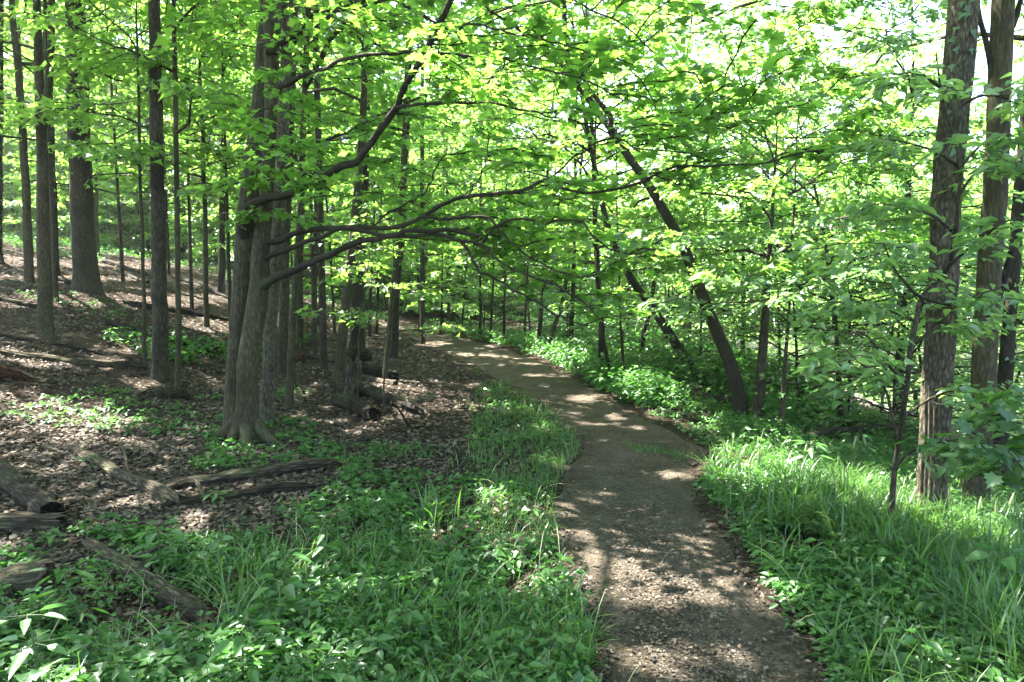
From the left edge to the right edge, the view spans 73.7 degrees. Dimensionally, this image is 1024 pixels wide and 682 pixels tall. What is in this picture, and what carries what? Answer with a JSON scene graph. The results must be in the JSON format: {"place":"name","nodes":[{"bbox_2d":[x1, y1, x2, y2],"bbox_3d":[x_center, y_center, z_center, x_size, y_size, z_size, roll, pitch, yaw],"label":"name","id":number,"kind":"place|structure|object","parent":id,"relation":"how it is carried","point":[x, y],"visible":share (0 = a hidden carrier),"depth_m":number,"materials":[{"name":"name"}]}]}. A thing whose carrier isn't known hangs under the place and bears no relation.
{"place":"outdoors","nodes":[
{"label":"outdoors","id":0,"kind":"place"},
{"bbox_2d":[0,240,1022,681],"bbox_3d":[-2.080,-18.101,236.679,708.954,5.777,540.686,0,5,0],"label":"forest floor","id":1,"kind":"structure","parent":0,"point":[68,332],"depth_m":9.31,"materials":[{"name":"brown plant"}]},
{"bbox_2d":[0,558,61,596],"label":"fallen log","id":2,"kind":"object","parent":1,"relation":"on","point":[31,579],"visible":0.66,"depth_m":3.52,"materials":[{"name":"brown wood"}]},
{"bbox_2d":[0,456,67,512],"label":"fallen log","id":3,"kind":"object","parent":1,"relation":"on","point":[22,490],"visible":0.85,"depth_m":5.02,"materials":[{"name":"brown wood"}]},
{"bbox_2d":[0,512,72,530],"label":"fallen log","id":4,"kind":"object","parent":1,"relation":"on","point":[22,520],"visible":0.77,"depth_m":4.50,"materials":[{"name":"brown wood"}]},
{"bbox_2d":[33,0,55,337],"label":"tree","id":5,"kind":"object","parent":1,"relation":"on","point":[43,86],"visible":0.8,"depth_m":10.69,"materials":[{"name":"brown plant"}]},
{"bbox_2d":[0,603,91,681],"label":"leafy plant","id":6,"kind":"object","parent":1,"relation":"on","point":[18,659],"visible":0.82,"depth_m":2.61,"materials":[{"name":"green plant"}]},
{"bbox_2d":[0,0,135,261],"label":"tree","id":7,"kind":"object","parent":1,"relation":"on","point":[1,144],"visible":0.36,"depth_m":16.48,"materials":[{"name":"green plant"}]},
{"bbox_2d":[27,567,110,630],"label":"leafy plant","id":8,"kind":"object","parent":1,"relation":"on","point":[59,576],"visible":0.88,"depth_m":3.20,"materials":[{"name":"green plant"}]},
{"bbox_2d":[3,0,145,191],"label":"understory tree","id":9,"kind":"object","parent":1,"relation":"on","point":[8,82],"visible":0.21,"depth_m":22.27,"materials":[{"name":"green plant"}]},
{"bbox_2d":[0,348,149,369],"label":"fallen log","id":10,"kind":"object","parent":1,"relation":"on","point":[105,363],"visible":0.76,"depth_m":9.94,"materials":[{"name":"brown wood"}]},
{"bbox_2d":[4,0,170,294],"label":"tree","id":11,"kind":"object","parent":1,"relation":"on","point":[86,278],"visible":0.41,"depth_m":15.63,"materials":[{"name":"brown plant"}]},
{"bbox_2d":[0,0,209,282],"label":"tree","id":12,"kind":"object","parent":1,"relation":"on","point":[28,276],"visible":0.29,"depth_m":14.73,"materials":[{"name":"brown plant"}]},
{"bbox_2d":[0,0,220,300],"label":"understory tree","id":13,"kind":"object","parent":1,"relation":"on","point":[183,105],"visible":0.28,"depth_m":13.44,"materials":[{"name":"green plant"}]},
{"bbox_2d":[0,0,252,282],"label":"understory tree","id":14,"kind":"object","parent":1,"relation":"on","point":[117,193],"visible":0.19,"depth_m":18.33,"materials":[{"name":"green plant"}]},
{"bbox_2d":[65,444,188,507],"bbox_3d":[-3.369,1.113,5.818,2.738,0.146,0.131,4,6,41],"label":"fallen log","id":15,"kind":"object","parent":1,"relation":"on","point":[153,488],"visible":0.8,"depth_m":5.52,"materials":[{"name":"brown wood"}]},
{"bbox_2d":[0,0,259,386],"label":"sapling","id":16,"kind":"object","parent":1,"relation":"on","point":[197,91],"visible":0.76,"depth_m":9.59,"materials":[{"name":"green plant"}]},
{"bbox_2d":[21,1,247,274],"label":"understory tree","id":17,"kind":"object","parent":1,"relation":"on","point":[144,184],"visible":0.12,"depth_m":22.56,"materials":[{"name":"green plant"}]},
{"bbox_2d":[0,0,275,361],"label":"sapling","id":18,"kind":"object","parent":1,"relation":"on","point":[50,110],"visible":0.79,"depth_m":10.27,"materials":[{"name":"green plant"}]},
{"bbox_2d":[81,536,216,631],"bbox_3d":[-1.978,1.241,3.748,1.730,0.195,0.221,4,6,40],"label":"fallen log","id":19,"kind":"object","parent":1,"relation":"on","point":[173,594],"visible":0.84,"depth_m":3.55,"materials":[{"name":"brown wood"}]},
{"bbox_2d":[148,0,187,380],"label":"tree","id":20,"kind":"object","parent":1,"relation":"on","point":[160,369],"visible":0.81,"depth_m":9.98,"materials":[{"name":"brown plant"}]},
{"bbox_2d":[0,2,348,308],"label":"understory tree","id":21,"kind":"object","parent":1,"relation":"on","point":[234,196],"visible":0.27,"depth_m":15.85,"materials":[{"name":"green plant"}]},
{"bbox_2d":[27,0,332,327],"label":"sapling","id":22,"kind":"object","parent":1,"relation":"on","point":[71,143],"visible":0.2,"depth_m":15.40,"materials":[{"name":"green plant"}]},
{"bbox_2d":[55,0,357,292],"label":"tree","id":23,"kind":"object","parent":1,"relation":"on","point":[222,263],"visible":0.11,"depth_m":21.45,"materials":[{"name":"green plant"}]},
{"bbox_2d":[66,0,372,323],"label":"understory tree","id":24,"kind":"object","parent":1,"relation":"on","point":[97,125],"visible":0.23,"depth_m":15.37,"materials":[{"name":"green plant"}]},
{"bbox_2d":[188,619,287,681],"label":"leafy plant","id":25,"kind":"object","parent":1,"relation":"on","point":[239,642],"visible":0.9,"depth_m":2.48,"materials":[{"name":"green plant"}]},
{"bbox_2d":[161,482,330,509],"bbox_3d":[-1.984,1.159,5.181,1.256,0.124,0.125,-2,5,-27],"label":"fallen log","id":26,"kind":"object","parent":1,"relation":"on","point":[278,487],"visible":0.62,"depth_m":5.17,"materials":[{"name":"brown wood"}]},
{"bbox_2d":[166,458,342,488],"bbox_3d":[-2.109,1.093,5.663,1.472,0.125,0.111,-4,6,-28],"label":"fallen log","id":27,"kind":"object","parent":1,"relation":"on","point":[267,470],"visible":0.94,"depth_m":5.62,"materials":[{"name":"brown wood"}]},
{"bbox_2d":[260,0,292,424],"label":"shagbark tree","id":28,"kind":"object","parent":1,"relation":"on","point":[268,383],"visible":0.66,"depth_m":7.88,"materials":[{"name":"brown plant"}]},
{"bbox_2d":[131,0,423,348],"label":"tree","id":29,"kind":"object","parent":1,"relation":"on","point":[240,64],"visible":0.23,"depth_m":15.71,"materials":[{"name":"green plant"}]},
{"bbox_2d":[245,573,312,642],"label":"leafy plant","id":30,"kind":"object","parent":1,"relation":"on","point":[288,590],"visible":0.62,"depth_m":3.00,"materials":[{"name":"green plant"}]},
{"bbox_2d":[100,0,461,356],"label":"understory tree","id":31,"kind":"object","parent":1,"relation":"on","point":[343,255],"visible":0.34,"depth_m":14.37,"materials":[{"name":"green plant"}]},
{"bbox_2d":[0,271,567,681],"bbox_3d":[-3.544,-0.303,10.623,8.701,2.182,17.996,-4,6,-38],"label":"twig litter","id":32,"kind":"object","parent":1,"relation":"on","point":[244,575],"visible":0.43,"depth_m":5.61,"materials":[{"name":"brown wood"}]},
{"bbox_2d":[0,280,602,681],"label":"ground cover","id":33,"kind":"object","parent":1,"relation":"on","point":[333,657],"visible":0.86,"depth_m":3.27,"materials":[{"name":"green plant"}]},
{"bbox_2d":[2,378,622,681],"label":"grass","id":34,"kind":"structure","parent":1,"relation":"on","point":[588,643],"depth_m":3.54,"materials":[{"name":"green plant"}]},
{"bbox_2d":[203,1,429,376],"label":"tree","id":35,"kind":"object","parent":1,"relation":"on","point":[283,322],"visible":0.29,"depth_m":11.97,"materials":[{"name":"brown plant"}]},
{"bbox_2d":[312,4,327,370],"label":"forest tree","id":36,"kind":"object","parent":1,"relation":"on","point":[322,315],"visible":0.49,"depth_m":12.89,"materials":[{"name":"brown plant"}]},
{"bbox_2d":[172,0,471,348],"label":"tree","id":37,"kind":"object","parent":1,"relation":"on","point":[300,81],"visible":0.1,"depth_m":16.48,"materials":[{"name":"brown plant"}]},
{"bbox_2d":[211,15,434,332],"bbox_3d":[-5.516,-5.041,19.967,6.492,9.809,6.092,0,5,0],"label":"understory tree","id":38,"kind":"object","parent":1,"relation":"on","point":[330,262],"visible":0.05,"depth_m":19.95,"materials":[{"name":"green plant"}]},
{"bbox_2d":[191,0,463,377],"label":"tree","id":39,"kind":"object","parent":1,"relation":"on","point":[340,361],"visible":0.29,"depth_m":11.93,"materials":[{"name":"brown plant"}]},
{"bbox_2d":[181,0,503,349],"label":"tree","id":40,"kind":"object","parent":1,"relation":"on","point":[358,290],"visible":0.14,"depth_m":17.44,"materials":[{"name":"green plant"}]},
{"bbox_2d":[330,392,381,420],"bbox_3d":[-2.014,0.829,8.793,0.242,0.249,1.433,-3,6,-33],"label":"fallen log","id":41,"kind":"object","parent":1,"relation":"on","point":[354,404],"visible":0.91,"depth_m":8.68,"materials":[{"name":"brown wood"}]},
{"bbox_2d":[309,190,444,396],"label":"sapling","id":42,"kind":"object","parent":1,"relation":"on","point":[339,239],"visible":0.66,"depth_m":9.60,"materials":[{"name":"green plant"}]},
{"bbox_2d":[320,43,452,336],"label":"sapling","id":43,"kind":"object","parent":1,"relation":"on","point":[344,215],"visible":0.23,"depth_m":20.68,"materials":[{"name":"green plant"}]},
{"bbox_2d":[291,28,487,333],"bbox_3d":[-4.421,-5.226,21.644,6.153,10.295,5.681,4,6,38],"label":"sapling","id":44,"kind":"object","parent":1,"relation":"on","point":[378,279],"visible":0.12,"depth_m":22.04,"materials":[{"name":"green plant"}]},
{"bbox_2d":[285,0,498,407],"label":"tree","id":45,"kind":"object","parent":1,"relation":"on","point":[289,400],"visible":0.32,"depth_m":8.90,"materials":[{"name":"brown plant"}]},
{"bbox_2d":[359,383,424,415],"bbox_3d":[-1.722,0.792,9.417,0.210,0.221,2.348,-3,7,-34],"label":"fallen log","id":46,"kind":"object","parent":1,"relation":"on","point":[371,391],"visible":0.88,"depth_m":9.27,"materials":[{"name":"brown wood"}]},
{"bbox_2d":[294,152,490,412],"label":"sapling","id":47,"kind":"object","parent":1,"relation":"on","point":[377,177],"visible":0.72,"depth_m":8.46,"materials":[{"name":"green plant"}]},
{"bbox_2d":[238,0,550,358],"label":"tree","id":48,"kind":"object","parent":1,"relation":"on","point":[343,122],"visible":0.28,"depth_m":14.69,"materials":[{"name":"green plant"}]},
{"bbox_2d":[322,29,487,327],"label":"understory tree","id":49,"kind":"object","parent":1,"relation":"on","point":[454,245],"visible":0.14,"depth_m":23.23,"materials":[{"name":"green plant"}]},
{"bbox_2d":[222,0,602,378],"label":"tree","id":50,"kind":"object","parent":1,"relation":"on","point":[372,94],"visible":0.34,"depth_m":11.40,"materials":[{"name":"green plant"}]},
{"bbox_2d":[333,81,493,331],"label":"sapling","id":51,"kind":"object","parent":1,"relation":"on","point":[450,255],"visible":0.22,"depth_m":23.69,"materials":[{"name":"green plant"}]},
{"bbox_2d":[393,472,471,527],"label":"grass tuft","id":52,"kind":"object","parent":1,"relation":"on","point":[430,510],"visible":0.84,"depth_m":4.69,"materials":[{"name":"green plant"}]},
{"bbox_2d":[382,36,567,339],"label":"sapling","id":53,"kind":"object","parent":1,"relation":"on","point":[416,161],"visible":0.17,"depth_m":20.36,"materials":[{"name":"green plant"}]},
{"bbox_2d":[407,200,550,331],"bbox_3d":[-1.158,-2.574,23.904,5.289,4.818,4.684,0,5,0],"label":"shrub","id":54,"kind":"object","parent":1,"relation":"on","point":[473,306],"visible":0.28,"depth_m":23.75,"materials":[{"name":"green plant"}]},
{"bbox_2d":[111,0,853,446],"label":"maple tree","id":55,"kind":"object","parent":1,"relation":"on","point":[253,278],"visible":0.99,"depth_m":5.80,"materials":[{"name":"green plant"}]},
{"bbox_2d":[425,90,577,343],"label":"sapling","id":56,"kind":"object","parent":1,"relation":"on","point":[504,291],"visible":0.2,"depth_m":18.94,"materials":[{"name":"green plant"}]},
{"bbox_2d":[0,402,1010,681],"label":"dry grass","id":57,"kind":"structure","parent":1,"relation":"on","point":[428,582],"depth_m":3.52,"materials":[{"name":"green plant"}]},
{"bbox_2d":[2,0,1023,345],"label":"distant woods","id":58,"kind":"object","parent":1,"relation":"on","point":[12,224],"visible":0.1,"depth_m":35.76,"materials":[{"name":"green plant"}]},
{"bbox_2d":[3,233,1023,681],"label":"ground cover","id":59,"kind":"object","parent":1,"relation":"on","point":[637,377],"visible":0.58,"depth_m":5.75,"materials":[{"name":"green plant"}]},
{"bbox_2d":[450,201,590,341],"bbox_3d":[0.390,-2.288,22.012,4.810,4.593,5.027,0,5,0],"label":"shrub","id":60,"kind":"object","parent":1,"relation":"on","point":[500,296],"visible":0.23,"depth_m":21.72,"materials":[{"name":"green plant"}]},
{"bbox_2d":[437,73,610,343],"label":"sapling","id":61,"kind":"object","parent":1,"relation":"on","point":[460,259],"visible":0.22,"depth_m":19.14,"materials":[{"name":"green plant"}]},
{"bbox_2d":[412,3,658,344],"bbox_3d":[0.899,-4.511,16.935,5.780,9.811,6.377,1,5,14],"label":"tree","id":62,"kind":"object","parent":1,"relation":"on","point":[539,325],"visible":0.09,"depth_m":17.77,"materials":[{"name":"green plant"}]},
{"bbox_2d":[388,0,747,419],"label":"leaning tree","id":63,"kind":"object","parent":1,"relation":"on","point":[734,376],"visible":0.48,"depth_m":8.52,"materials":[{"name":"brown plant"}]},
{"bbox_2d":[409,0,731,377],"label":"tree","id":64,"kind":"object","parent":1,"relation":"on","point":[592,263],"visible":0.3,"depth_m":11.23,"materials":[{"name":"green plant"}]},
{"bbox_2d":[494,222,646,339],"bbox_3d":[1.696,-1.678,19.598,4.466,3.710,4.940,0,5,0],"label":"shrub","id":65,"kind":"object","parent":1,"relation":"on","point":[549,316],"visible":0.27,"depth_m":19.66,"materials":[{"name":"green plant"}]},
{"bbox_2d":[468,0,673,342],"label":"tree","id":66,"kind":"object","parent":1,"relation":"on","point":[571,332],"visible":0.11,"depth_m":17.11,"materials":[{"name":"green plant"}]},
{"bbox_2d":[464,1,709,350],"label":"tree","id":67,"kind":"object","parent":1,"relation":"on","point":[554,326],"visible":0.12,"depth_m":17.44,"materials":[{"name":"green plant"}]},
{"bbox_2d":[477,0,724,378],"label":"leaning tree","id":68,"kind":"object","parent":1,"relation":"on","point":[660,320],"visible":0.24,"depth_m":11.56,"materials":[{"name":"green plant"}]},
{"bbox_2d":[440,0,802,365],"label":"tree","id":69,"kind":"object","parent":1,"relation":"on","point":[580,140],"visible":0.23,"depth_m":12.33,"materials":[{"name":"green plant"}]},
{"bbox_2d":[554,224,696,347],"bbox_3d":[2.687,-1.125,16.089,3.595,3.249,3.273,4,6,40],"label":"shrub","id":70,"kind":"object","parent":1,"relation":"on","point":[596,327],"visible":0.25,"depth_m":16.00,"materials":[{"name":"green plant"}]},
{"bbox_2d":[463,6,816,370],"bbox_3d":[1.613,-2.566,10.589,4.486,6.947,5.301,-3,6,-36],"label":"sapling","id":71,"kind":"object","parent":1,"relation":"on","point":[684,227],"visible":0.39,"depth_m":10.42,"materials":[{"name":"green plant"}]},
{"bbox_2d":[490,0,804,352],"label":"tree","id":72,"kind":"object","parent":1,"relation":"on","point":[653,285],"visible":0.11,"depth_m":13.32,"materials":[{"name":"green plant"}]},
{"bbox_2d":[582,196,739,357],"bbox_3d":[3.455,-1.275,14.715,4.146,3.880,3.795,-1,5,-13],"label":"shrub","id":73,"kind":"object","parent":1,"relation":"on","point":[668,311],"visible":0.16,"depth_m":14.37,"materials":[{"name":"green plant"}]},
{"bbox_2d":[549,106,820,346],"bbox_3d":[3.809,-2.084,15.668,5.994,5.604,6.011,-3,5,-29],"label":"understory tree","id":74,"kind":"object","parent":1,"relation":"on","point":[622,283],"visible":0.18,"depth_m":14.83,"materials":[{"name":"green plant"}]},
{"bbox_2d":[595,164,803,370],"bbox_3d":[3.617,-1.095,12.332,4.067,3.974,3.314,-4,6,-43],"label":"shrub","id":75,"kind":"object","parent":1,"relation":"on","point":[706,337],"visible":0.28,"depth_m":12.19,"materials":[{"name":"green plant"}]},
{"bbox_2d":[556,0,984,423],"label":"tree","id":76,"kind":"object","parent":1,"relation":"on","point":[727,272],"visible":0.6,"depth_m":7.66,"materials":[{"name":"green plant"}]},
{"bbox_2d":[661,175,893,410],"bbox_3d":[4.986,-1.038,12.797,4.158,4.400,3.888,-4,6,-44],"label":"shrub","id":77,"kind":"object","parent":1,"relation":"on","point":[779,307],"visible":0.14,"depth_m":12.44,"materials":[{"name":"green plant"}]},
{"bbox_2d":[591,44,981,352],"bbox_3d":[4.725,-2.086,12.980,6.584,6.319,6.115,0,5,0],"label":"understory tree","id":78,"kind":"object","parent":1,"relation":"on","point":[739,200],"visible":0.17,"depth_m":12.22,"materials":[{"name":"green plant"}]},
{"bbox_2d":[677,213,922,416],"bbox_3d":[4.221,-0.298,10.507,3.151,3.144,2.943,0,5,0],"label":"shrub","id":79,"kind":"object","parent":1,"relation":"on","point":[774,317],"visible":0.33,"depth_m":10.38,"materials":[{"name":"green plant"}]},
{"bbox_2d":[699,0,903,349],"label":"airy tree","id":80,"kind":"object","parent":1,"relation":"on","point":[784,83],"visible":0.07,"depth_m":30.74,"materials":[{"name":"green plant"}]},
{"bbox_2d":[631,0,976,346],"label":"understory tree","id":81,"kind":"object","parent":1,"relation":"on","point":[825,60],"visible":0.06,"depth_m":16.27,"materials":[{"name":"green plant"}]},
{"bbox_2d":[588,0,1023,435],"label":"tree","id":82,"kind":"object","parent":1,"relation":"on","point":[903,39],"visible":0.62,"depth_m":7.57,"materials":[{"name":"green plant"}]},
{"bbox_2d":[600,0,1023,506],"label":"tree","id":83,"kind":"object","parent":1,"relation":"on","point":[998,44],"visible":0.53,"depth_m":5.79,"materials":[{"name":"brown plant"}]},
{"bbox_2d":[697,8,931,363],"bbox_3d":[10.460,-4.881,23.646,7.668,12.619,8.452,-2,5,-28],"label":"understory tree","id":84,"kind":"object","parent":1,"relation":"on","point":[878,23],"visible":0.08,"depth_m":22.99,"materials":[{"name":"green plant"}]},
{"bbox_2d":[612,20,1023,426],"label":"understory tree","id":85,"kind":"object","parent":1,"relation":"on","point":[817,200],"visible":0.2,"depth_m":9.55,"materials":[{"name":"green plant"}]},
{"bbox_2d":[703,97,1011,367],"bbox_3d":[6.767,-1.642,13.303,6.481,6.149,5.858,0,5,0],"label":"understory tree","id":86,"kind":"object","parent":1,"relation":"on","point":[870,247],"visible":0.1,"depth_m":12.90,"materials":[{"name":"green plant"}]},
{"bbox_2d":[703,140,1022,418],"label":"shrub","id":87,"kind":"object","parent":1,"relation":"on","point":[830,192],"visible":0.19,"depth_m":10.69,"materials":[{"name":"green plant"}]},
{"bbox_2d":[710,1,1023,387],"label":"understory tree","id":88,"kind":"object","parent":1,"relation":"on","point":[922,62],"visible":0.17,"depth_m":11.77,"materials":[{"name":"green plant"}]},
{"bbox_2d":[720,0,1023,426],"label":"tree","id":89,"kind":"object","parent":1,"relation":"on","point":[894,403],"visible":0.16,"depth_m":10.82,"materials":[{"name":"green plant"}]},
{"bbox_2d":[752,41,1023,414],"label":"understory tree","id":90,"kind":"object","parent":1,"relation":"on","point":[893,98],"visible":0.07,"depth_m":15.02,"materials":[{"name":"green plant"}]},
{"bbox_2d":[753,213,1023,442],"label":"shrub","id":91,"kind":"object","parent":1,"relation":"on","point":[917,368],"visible":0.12,"depth_m":10.37,"materials":[{"name":"green plant"}]},
{"bbox_2d":[755,1,1023,486],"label":"tree","id":92,"kind":"object","parent":1,"relation":"on","point":[1006,367],"visible":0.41,"depth_m":7.37,"materials":[{"name":"brown plant"}]},
{"bbox_2d":[758,242,1023,439],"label":"shrub","id":93,"kind":"object","parent":1,"relation":"on","point":[861,290],"visible":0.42,"depth_m":8.22,"materials":[{"name":"green plant"}]},
{"bbox_2d":[773,52,1023,523],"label":"sapling","id":94,"kind":"object","parent":1,"relation":"on","point":[868,210],"visible":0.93,"depth_m":4.20,"materials":[{"name":"green plant"}]},
{"bbox_2d":[880,627,958,679],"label":"leafy plant","id":95,"kind":"object","parent":1,"relation":"on","point":[933,644],"visible":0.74,"depth_m":2.77,"materials":[{"name":"green plant"}]},
{"bbox_2d":[816,236,1023,445],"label":"shrub","id":96,"kind":"object","parent":1,"relation":"on","point":[1020,338],"visible":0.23,"depth_m":8.78,"materials":[{"name":"green plant"}]},
{"bbox_2d":[837,1,1023,361],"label":"understory tree","id":97,"kind":"object","parent":1,"relation":"on","point":[1020,59],"visible":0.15,"depth_m":9.92,"materials":[{"name":"green plant"}]},
{"bbox_2d":[915,0,979,523],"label":"oak tree","id":98,"kind":"object","parent":1,"relation":"on","point":[938,365],"visible":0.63,"depth_m":4.66,"materials":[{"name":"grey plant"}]},
{"bbox_2d":[892,383,1023,494],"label":"maple sapling","id":99,"kind":"object","parent":1,"relation":"on","point":[973,423],"visible":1,"depth_m":3.52,"materials":[{"name":"green plant"}]},
{"bbox_2d":[3,0,1023,270],"label":"sky","id":100,"kind":"structure","parent":0,"point":[979,89],"materials":[{"name":"white"}]},
{"bbox_2d":[290,282,827,681],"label":"path","id":101,"kind":"structure","parent":0,"point":[473,353],"depth_m":4.48,"materials":[{"name":"brown soil"}]},
{"bbox_2d":[473,360,828,681],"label":"wood chips","id":102,"kind":"object","parent":101,"relation":"on","point":[727,649],"visible":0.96,"depth_m":3.37,"materials":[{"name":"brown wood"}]},
{"bbox_2d":[678,430,1023,681],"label":"grass","id":103,"kind":"structure","parent":0,"point":[947,534],"depth_m":4.15,"materials":[{"name":"green plant"}]},
{"bbox_2d":[705,340,1023,437],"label":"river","id":104,"kind":"structure","parent":0,"point":[750,344],"depth_m":29.87,"materials":[{"name":"green liquid"}]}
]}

